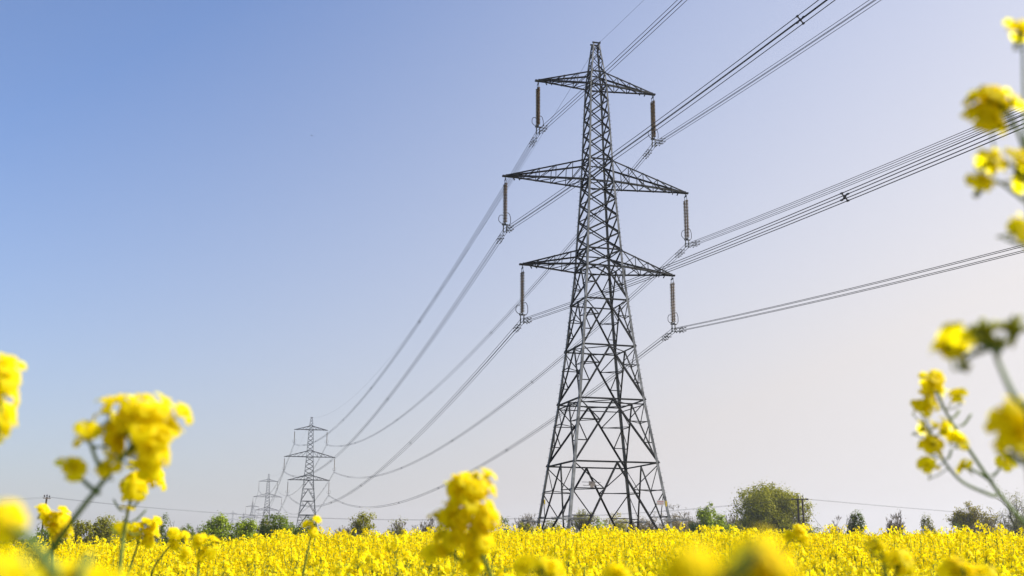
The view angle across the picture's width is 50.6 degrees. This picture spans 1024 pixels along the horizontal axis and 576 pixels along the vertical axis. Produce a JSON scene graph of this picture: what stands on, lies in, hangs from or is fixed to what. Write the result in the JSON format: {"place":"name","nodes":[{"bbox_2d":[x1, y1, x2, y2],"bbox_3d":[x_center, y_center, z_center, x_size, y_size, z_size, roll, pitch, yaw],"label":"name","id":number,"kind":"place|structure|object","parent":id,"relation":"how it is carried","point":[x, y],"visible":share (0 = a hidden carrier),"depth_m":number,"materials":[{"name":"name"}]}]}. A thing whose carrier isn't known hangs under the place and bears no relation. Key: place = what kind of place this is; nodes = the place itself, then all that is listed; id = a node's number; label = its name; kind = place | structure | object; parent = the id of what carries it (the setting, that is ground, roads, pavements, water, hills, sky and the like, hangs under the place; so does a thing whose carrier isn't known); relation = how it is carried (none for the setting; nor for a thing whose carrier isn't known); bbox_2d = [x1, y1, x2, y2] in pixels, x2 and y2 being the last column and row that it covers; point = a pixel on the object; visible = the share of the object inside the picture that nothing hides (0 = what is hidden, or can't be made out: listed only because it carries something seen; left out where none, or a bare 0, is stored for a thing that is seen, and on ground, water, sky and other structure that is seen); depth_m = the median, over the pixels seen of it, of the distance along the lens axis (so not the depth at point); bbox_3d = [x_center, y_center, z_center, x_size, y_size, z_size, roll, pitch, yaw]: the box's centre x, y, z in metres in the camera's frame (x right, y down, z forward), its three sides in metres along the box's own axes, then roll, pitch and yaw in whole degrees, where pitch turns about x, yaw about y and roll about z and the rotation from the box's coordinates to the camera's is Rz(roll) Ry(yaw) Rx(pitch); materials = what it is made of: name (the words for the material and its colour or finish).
{"place":"outdoors","nodes":[
{"label":"outdoors","id":0,"kind":"place"},
{"bbox_2d":[0,0,1023,539],"label":"sky","id":1,"kind":"structure","parent":0,"point":[174,223],"materials":[{"name":"blue"}]},
{"bbox_3d":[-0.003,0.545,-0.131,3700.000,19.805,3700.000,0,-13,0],"label":"ground","id":2,"kind":"structure","parent":0,"visible":0},
{"bbox_2d":[0,538,24,549],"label":"bush","id":3,"kind":"object","parent":2,"relation":"on","point":[19,540],"visible":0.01,"depth_m":155.04,"materials":[{"name":"green plant"}]},
{"bbox_2d":[0,353,26,443],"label":"rapeseed plant","id":4,"kind":"object","parent":2,"relation":"on","point":[10,379],"visible":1,"depth_m":1.05,"materials":[{"name":"yellow plant"}]},
{"bbox_2d":[0,551,43,575],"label":"rapeseed plant","id":5,"kind":"object","parent":2,"relation":"on","point":[14,564],"visible":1,"depth_m":0.41,"materials":[{"name":"yellow plant"}]},
{"bbox_2d":[0,499,61,575],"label":"rapeseed plant","id":6,"kind":"object","parent":2,"relation":"on","point":[14,521],"visible":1,"depth_m":0.48,"materials":[{"name":"yellow plant"}]},
{"bbox_2d":[40,495,50,539],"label":"wooden pole","id":7,"kind":"object","parent":2,"relation":"on","point":[46,498],"visible":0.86,"depth_m":181.40,"materials":[{"name":"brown wood"}]},
{"bbox_2d":[51,497,784,518],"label":"overhead wire","id":8,"kind":"object","parent":7,"relation":"attached to","point":[532,518],"visible":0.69,"depth_m":178.81,"materials":[{"name":"black metal"}]},
{"bbox_2d":[49,497,799,519],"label":"overhead wire","id":9,"kind":"object","parent":7,"relation":"attached to","point":[375,519],"visible":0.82,"depth_m":177.81,"materials":[{"name":"black metal"}]},
{"bbox_2d":[33,524,63,547],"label":"bush","id":10,"kind":"object","parent":2,"relation":"on","point":[44,535],"visible":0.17,"depth_m":159.14,"materials":[{"name":"green plant"}]},
{"bbox_2d":[34,503,73,559],"bbox_3d":[-1.025,1.276,2.287,0.125,1.611,0.105,0,-13,0],"label":"rapeseed plant","id":11,"kind":"object","parent":2,"relation":"on","point":[57,521],"visible":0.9,"depth_m":2.43,"materials":[{"name":"yellow plant"}]},
{"bbox_2d":[61,520,94,546],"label":"bush","id":12,"kind":"object","parent":2,"relation":"on","point":[81,530],"visible":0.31,"depth_m":145.78,"materials":[{"name":"green plant"}]},
{"bbox_2d":[38,552,130,575],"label":"rapeseed plant","id":13,"kind":"object","parent":2,"relation":"on","point":[69,566],"visible":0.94,"depth_m":0.48,"materials":[{"name":"yellow plant"}]},
{"bbox_2d":[82,514,117,546],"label":"bush","id":14,"kind":"object","parent":2,"relation":"on","point":[101,529],"visible":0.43,"depth_m":147.25,"materials":[{"name":"green plant"}]},
{"bbox_2d":[35,392,193,567],"bbox_3d":[-0.443,0.912,0.952,0.214,1.650,0.088,-5,-15,22],"label":"rapeseed plant","id":15,"kind":"object","parent":2,"relation":"on","point":[151,428],"visible":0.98,"depth_m":1.10,"materials":[{"name":"yellow plant"}]},
{"bbox_2d":[112,516,131,543],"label":"bush","id":16,"kind":"object","parent":2,"relation":"on","point":[119,536],"visible":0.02,"depth_m":151.28,"materials":[{"name":"green plant"}]},
{"bbox_2d":[109,460,166,570],"bbox_3d":[-0.610,1.073,1.555,0.162,1.634,0.066,-10,-17,36],"label":"rapeseed plant","id":17,"kind":"object","parent":2,"relation":"on","point":[132,486],"visible":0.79,"depth_m":1.71,"materials":[{"name":"yellow plant"}]},
{"bbox_2d":[120,516,161,573],"bbox_3d":[-0.937,1.324,2.448,0.126,1.588,0.138,-12,-18,41],"label":"rapeseed plant","id":18,"kind":"object","parent":2,"relation":"on","point":[150,531],"visible":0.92,"depth_m":2.62,"materials":[{"name":"yellow plant"}]},
{"bbox_2d":[154,512,173,544],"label":"shrub","id":19,"kind":"object","parent":2,"relation":"on","point":[164,536],"visible":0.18,"depth_m":145.93,"materials":[{"name":"green plant"}]},
{"bbox_2d":[150,527,192,575],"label":"rapeseed plant","id":20,"kind":"object","parent":2,"relation":"on","point":[175,535],"visible":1,"depth_m":2.91,"materials":[{"name":"yellow plant"}]},
{"bbox_2d":[179,523,201,546],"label":"bush","id":21,"kind":"object","parent":2,"relation":"on","point":[192,533],"visible":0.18,"depth_m":175.23,"materials":[{"name":"green plant"}]},
{"bbox_2d":[192,532,220,575],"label":"rapeseed plant","id":22,"kind":"object","parent":2,"relation":"on","point":[199,540],"visible":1,"depth_m":3.00,"materials":[{"name":"yellow plant"}]},
{"bbox_2d":[197,510,233,543],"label":"bush","id":23,"kind":"object","parent":2,"relation":"on","point":[216,528],"visible":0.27,"depth_m":140.87,"materials":[{"name":"green plant"}]},
{"bbox_2d":[225,517,258,543],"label":"bush","id":24,"kind":"object","parent":2,"relation":"on","point":[244,528],"visible":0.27,"depth_m":136.51,"materials":[{"name":"green plant"}]},
{"bbox_2d":[254,519,269,538],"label":"bush","id":25,"kind":"object","parent":2,"relation":"on","point":[267,523],"visible":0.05,"depth_m":146.13,"materials":[{"name":"green plant"}]},
{"bbox_2d":[254,476,280,520],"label":"pylon","id":26,"kind":"object","parent":2,"relation":"on","point":[269,481],"visible":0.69,"depth_m":704.64,"materials":[{"name":"metal"}]},
{"bbox_2d":[257,512,300,538],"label":"bush","id":27,"kind":"object","parent":2,"relation":"on","point":[277,524],"visible":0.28,"depth_m":140.84,"materials":[{"name":"green plant"}]},
{"bbox_2d":[293,517,319,535],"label":"bush","id":28,"kind":"object","parent":2,"relation":"on","point":[315,525],"visible":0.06,"depth_m":145.82,"materials":[{"name":"green plant"}]},
{"bbox_2d":[284,417,335,529],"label":"pylon","id":29,"kind":"object","parent":2,"relation":"on","point":[313,480],"visible":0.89,"depth_m":398.53,"materials":[{"name":"metal"}]},
{"bbox_2d":[301,516,321,575],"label":"rapeseed plant","id":30,"kind":"object","parent":2,"relation":"on","point":[313,532],"visible":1,"depth_m":2.92,"materials":[{"name":"yellow plant"}]},
{"bbox_2d":[334,522,352,535],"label":"shrub","id":31,"kind":"object","parent":2,"relation":"on","point":[345,529],"visible":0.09,"depth_m":146.06,"materials":[{"name":"grey plant"}]},
{"bbox_2d":[342,511,376,538],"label":"shrub","id":32,"kind":"object","parent":2,"relation":"on","point":[359,523],"visible":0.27,"depth_m":136.20,"materials":[{"name":"green plant"}]},
{"bbox_2d":[384,517,407,534],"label":"shrub","id":33,"kind":"object","parent":2,"relation":"on","point":[399,528],"visible":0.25,"depth_m":165.60,"materials":[{"name":"green plant"}]},
{"bbox_2d":[411,517,440,533],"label":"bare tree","id":34,"kind":"object","parent":2,"relation":"on","point":[424,529],"visible":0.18,"depth_m":181.00,"materials":[{"name":"grey plant"}]},
{"bbox_2d":[420,468,500,575],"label":"rapeseed plant","id":35,"kind":"object","parent":2,"relation":"on","point":[466,491],"visible":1,"depth_m":1.41,"materials":[{"name":"yellow plant"}]},
{"bbox_2d":[497,516,522,531],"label":"shrub","id":36,"kind":"object","parent":2,"relation":"on","point":[504,522],"visible":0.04,"depth_m":156.24,"materials":[{"name":"green plant"}]},
{"bbox_2d":[0,520,1023,575],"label":"rapeseed field","id":37,"kind":"structure","parent":2,"relation":"on","point":[590,552],"depth_m":13.18,"materials":[{"name":"yellow plant"}]},
{"bbox_2d":[509,513,541,531],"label":"bare tree","id":38,"kind":"object","parent":2,"relation":"on","point":[532,524],"visible":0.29,"depth_m":195.70,"materials":[{"name":"grey plant"}]},
{"bbox_2d":[517,521,533,532],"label":"shrub","id":39,"kind":"object","parent":2,"relation":"on","point":[522,525],"visible":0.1,"depth_m":161.54,"materials":[{"name":"green plant"}]},
{"bbox_2d":[512,555,565,575],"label":"rapeseed plant","id":40,"kind":"object","parent":2,"relation":"on","point":[524,565],"visible":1,"depth_m":1.25,"materials":[{"name":"yellow plant"}]},
{"bbox_2d":[541,520,566,532],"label":"bush","id":41,"kind":"object","parent":2,"relation":"on","point":[551,524],"visible":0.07,"depth_m":194.63,"materials":[{"name":"green plant"}]},
{"bbox_2d":[561,509,602,531],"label":"leafy tree","id":42,"kind":"object","parent":2,"relation":"on","point":[577,526],"visible":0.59,"depth_m":193.76,"materials":[{"name":"green plant"}]},
{"bbox_2d":[502,41,689,534],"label":"pylon","id":43,"kind":"object","parent":2,"relation":"on","point":[587,262],"visible":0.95,"depth_m":101.36,"materials":[{"name":"metal"}]},
{"bbox_2d":[312,62,586,417],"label":"earth wire","id":44,"kind":"object","parent":43,"relation":"attached to","point":[481,229],"visible":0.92,"depth_m":146.26,"materials":[{"name":"black metal"}]},
{"bbox_2d":[498,177,510,231],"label":"insulator string","id":45,"kind":"object","parent":43,"relation":"hanging from","point":[505,186],"visible":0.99,"depth_m":100.52,"materials":[{"name":"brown ceramic"}]},
{"bbox_2d":[284,230,505,476],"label":"conductor bundle","id":46,"kind":"object","parent":45,"relation":"hanging from","point":[429,339],"visible":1,"depth_m":127.94,"materials":[{"name":"black metal"}]},
{"bbox_2d":[503,0,834,232],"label":"conductor bundle","id":47,"kind":"object","parent":45,"relation":"hanging from","point":[800,19],"visible":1,"depth_m":60.79,"materials":[{"name":"black metal"}]},
{"bbox_2d":[516,265,527,322],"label":"insulator string","id":48,"kind":"object","parent":43,"relation":"hanging from","point":[521,293],"visible":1,"depth_m":98.99,"materials":[{"name":"brown ceramic"}]},
{"bbox_2d":[292,320,522,506],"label":"conductor bundle","id":49,"kind":"object","parent":48,"relation":"hanging from","point":[517,327],"visible":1,"depth_m":125.93,"materials":[{"name":"black metal"}]},
{"bbox_2d":[520,115,1022,323],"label":"conductor bundle","id":50,"kind":"object","parent":48,"relation":"hanging from","point":[844,197],"visible":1,"depth_m":50.48,"materials":[{"name":"black metal"}]},
{"bbox_2d":[532,83,543,133],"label":"insulator string","id":51,"kind":"object","parent":43,"relation":"hanging from","point":[537,117],"visible":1,"depth_m":103.65,"materials":[{"name":"brown ceramic"}]},
{"bbox_2d":[297,132,538,445],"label":"conductor bundle","id":52,"kind":"object","parent":51,"relation":"hanging from","point":[533,140],"visible":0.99,"depth_m":134.94,"materials":[{"name":"black metal"}]},
{"bbox_2d":[537,0,686,134],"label":"conductor bundle","id":53,"kind":"object","parent":51,"relation":"hanging from","point":[611,66],"visible":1,"depth_m":83.80,"materials":[{"name":"black metal"}]},
{"bbox_2d":[648,95,657,147],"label":"insulator string","id":54,"kind":"object","parent":43,"relation":"hanging from","point":[652,111],"visible":0.93,"depth_m":106.72,"materials":[{"name":"brown ceramic"}]},
{"bbox_2d":[326,144,654,446],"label":"conductor bundle","id":55,"kind":"object","parent":54,"relation":"hanging from","point":[522,296],"visible":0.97,"depth_m":146.78,"materials":[{"name":"black metal"}]},
{"bbox_2d":[652,0,880,146],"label":"conductor bundle","id":56,"kind":"object","parent":54,"relation":"hanging from","point":[662,141],"visible":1,"depth_m":83.69,"materials":[{"name":"black metal"}]},
{"bbox_2d":[668,278,677,332],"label":"insulator string","id":57,"kind":"object","parent":43,"relation":"hanging from","point":[672,302],"visible":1,"depth_m":102.76,"materials":[{"name":"brown ceramic"}]},
{"bbox_2d":[330,330,674,507],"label":"conductor bundle","id":58,"kind":"object","parent":57,"relation":"hanging from","point":[662,339],"visible":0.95,"depth_m":139.66,"materials":[{"name":"black metal"}]},
{"bbox_2d":[672,246,1023,332],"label":"conductor bundle","id":59,"kind":"object","parent":57,"relation":"hanging from","point":[683,330],"visible":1,"depth_m":71.65,"materials":[{"name":"black metal"}]},
{"bbox_2d":[681,194,691,247],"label":"insulator string","id":60,"kind":"object","parent":43,"relation":"hanging from","point":[686,213],"visible":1,"depth_m":105.16,"materials":[{"name":"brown ceramic"}]},
{"bbox_2d":[335,245,687,477],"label":"conductor bundle","id":61,"kind":"object","parent":60,"relation":"hanging from","point":[678,254],"visible":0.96,"depth_m":149.72,"materials":[{"name":"black metal"}]},
{"bbox_2d":[687,109,1022,247],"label":"conductor bundle","id":62,"kind":"object","parent":60,"relation":"hanging from","point":[695,242],"visible":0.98,"depth_m":77.48,"materials":[{"name":"black metal"}]},
{"bbox_2d":[592,516,608,533],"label":"shrub","id":63,"kind":"object","parent":2,"relation":"on","point":[598,521],"visible":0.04,"depth_m":165.96,"materials":[{"name":"green plant"}]},
{"bbox_2d":[601,512,629,532],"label":"shrub","id":64,"kind":"object","parent":2,"relation":"on","point":[621,524],"visible":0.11,"depth_m":190.33,"materials":[{"name":"green plant"}]},
{"bbox_2d":[603,563,630,575],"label":"rapeseed plant","id":65,"kind":"object","parent":2,"relation":"on","point":[614,569],"visible":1,"depth_m":1.06,"materials":[{"name":"yellow plant"}]},
{"bbox_2d":[608,515,636,530],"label":"bush","id":66,"kind":"object","parent":2,"relation":"on","point":[624,523],"visible":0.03,"depth_m":209.63,"materials":[{"name":"green plant"}]},
{"bbox_2d":[625,516,648,532],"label":"shrub","id":67,"kind":"object","parent":2,"relation":"on","point":[636,525],"visible":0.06,"depth_m":200.00,"materials":[{"name":"green plant"}]},
{"bbox_2d":[627,511,679,533],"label":"shrub","id":68,"kind":"object","parent":2,"relation":"on","point":[650,526],"visible":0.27,"depth_m":184.18,"materials":[{"name":"grey plant"}]},
{"bbox_2d":[659,511,689,532],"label":"shrub","id":69,"kind":"object","parent":2,"relation":"on","point":[677,527],"visible":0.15,"depth_m":204.81,"materials":[{"name":"green plant"}]},
{"bbox_2d":[664,504,699,530],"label":"bare tree","id":70,"kind":"object","parent":2,"relation":"on","point":[684,514],"visible":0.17,"depth_m":209.52,"materials":[{"name":"grey plant"}]},
{"bbox_2d":[682,507,700,527],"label":"bare tree","id":71,"kind":"object","parent":2,"relation":"on","point":[690,518],"visible":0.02,"depth_m":221.28,"materials":[{"name":"grey plant"}]},
{"bbox_2d":[684,502,735,533],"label":"leafy tree","id":72,"kind":"object","parent":2,"relation":"on","point":[704,515],"visible":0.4,"depth_m":194.72,"materials":[{"name":"green plant"}]},
{"bbox_2d":[654,530,800,575],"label":"rapeseed plant","id":73,"kind":"object","parent":2,"relation":"on","point":[767,556],"visible":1,"depth_m":0.33,"materials":[{"name":"yellow plant"}]},
{"bbox_2d":[724,513,742,532],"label":"bare tree","id":74,"kind":"object","parent":2,"relation":"on","point":[730,522],"visible":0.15,"depth_m":219.73,"materials":[{"name":"grey plant"}]},
{"bbox_2d":[734,517,743,532],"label":"bush","id":75,"kind":"object","parent":2,"relation":"on","point":[741,526],"visible":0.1,"depth_m":200.48,"materials":[{"name":"green plant"}]},
{"bbox_2d":[726,477,821,535],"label":"tree","id":76,"kind":"object","parent":2,"relation":"on","point":[773,515],"visible":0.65,"depth_m":225.88,"materials":[{"name":"green plant"}]},
{"bbox_2d":[782,523,808,549],"bbox_3d":[0.639,1.326,2.474,0.145,1.543,0.093,-10,-17,37],"label":"rapeseed plant","id":77,"kind":"object","parent":2,"relation":"on","point":[799,532],"visible":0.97,"depth_m":2.62,"materials":[{"name":"yellow plant"}]},
{"bbox_2d":[791,495,808,524],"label":"wooden double pole","id":78,"kind":"object","parent":2,"relation":"on","point":[798,499],"visible":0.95,"depth_m":176.44,"materials":[{"name":"brown wood"}]},
{"bbox_2d":[47,496,795,519],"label":"overhead wire","id":79,"kind":"object","parent":78,"relation":"attached to","point":[412,519],"visible":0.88,"depth_m":178.49,"materials":[{"name":"black metal"}]},
{"bbox_2d":[828,517,840,533],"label":"bare tree","id":80,"kind":"object","parent":2,"relation":"on","point":[835,526],"visible":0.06,"depth_m":155.69,"materials":[{"name":"grey plant"}]},
{"bbox_2d":[845,509,866,533],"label":"shrub","id":81,"kind":"object","parent":2,"relation":"on","point":[853,523],"visible":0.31,"depth_m":146.42,"materials":[{"name":"green plant"}]},
{"bbox_2d":[858,538,914,575],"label":"rapeseed plant","id":82,"kind":"object","parent":2,"relation":"on","point":[899,557],"visible":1,"depth_m":1.35,"materials":[{"name":"yellow plant"}]},
{"bbox_2d":[885,512,905,534],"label":"bare tree","id":83,"kind":"object","parent":2,"relation":"on","point":[897,524],"visible":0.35,"depth_m":146.19,"materials":[{"name":"grey plant"}]},
{"bbox_2d":[920,515,936,534],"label":"shrub","id":84,"kind":"object","parent":2,"relation":"on","point":[924,521],"visible":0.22,"depth_m":165.59,"materials":[{"name":"green plant"}]},
{"bbox_2d":[910,369,1023,524],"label":"rapeseed plant","id":85,"kind":"object","parent":2,"relation":"on","point":[932,381],"visible":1,"depth_m":1.41,"materials":[{"name":"yellow plant"}]},
{"bbox_2d":[936,556,1003,575],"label":"rapeseed plant","id":86,"kind":"object","parent":2,"relation":"on","point":[954,566],"visible":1,"depth_m":1.16,"materials":[{"name":"yellow plant"}]},
{"bbox_2d":[945,501,1001,532],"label":"oak tree","id":87,"kind":"object","parent":2,"relation":"on","point":[965,518],"visible":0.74,"depth_m":209.24,"materials":[{"name":"green plant"}]},
{"bbox_2d":[929,314,1023,410],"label":"rapeseed plant","id":88,"kind":"object","parent":2,"relation":"on","point":[953,341],"visible":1,"depth_m":0.73,"materials":[{"name":"yellow plant"}]},
{"bbox_2d":[970,517,1002,533],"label":"shrub","id":89,"kind":"object","parent":2,"relation":"on","point":[990,526],"visible":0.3,"depth_m":199.65,"materials":[{"name":"grey plant"}]},
{"bbox_2d":[959,18,1023,245],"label":"rapeseed plant","id":90,"kind":"object","parent":2,"relation":"on","point":[990,107],"visible":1,"depth_m":0.90,"materials":[{"name":"yellow plant"}]},
{"bbox_2d":[984,395,1023,465],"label":"rapeseed plant","id":91,"kind":"object","parent":2,"relation":"on","point":[1006,423],"visible":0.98,"depth_m":0.77,"materials":[{"name":"yellow plant"}]},
{"bbox_2d":[989,480,1023,535],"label":"oak tree","id":92,"kind":"object","parent":2,"relation":"on","point":[1016,525],"visible":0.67,"depth_m":225.12,"materials":[{"name":"green plant"}]},
{"bbox_2d":[999,518,1022,535],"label":"shrub","id":93,"kind":"object","parent":2,"relation":"on","point":[1009,525],"visible":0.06,"depth_m":233.71,"materials":[{"name":"grey plant"}]}
]}

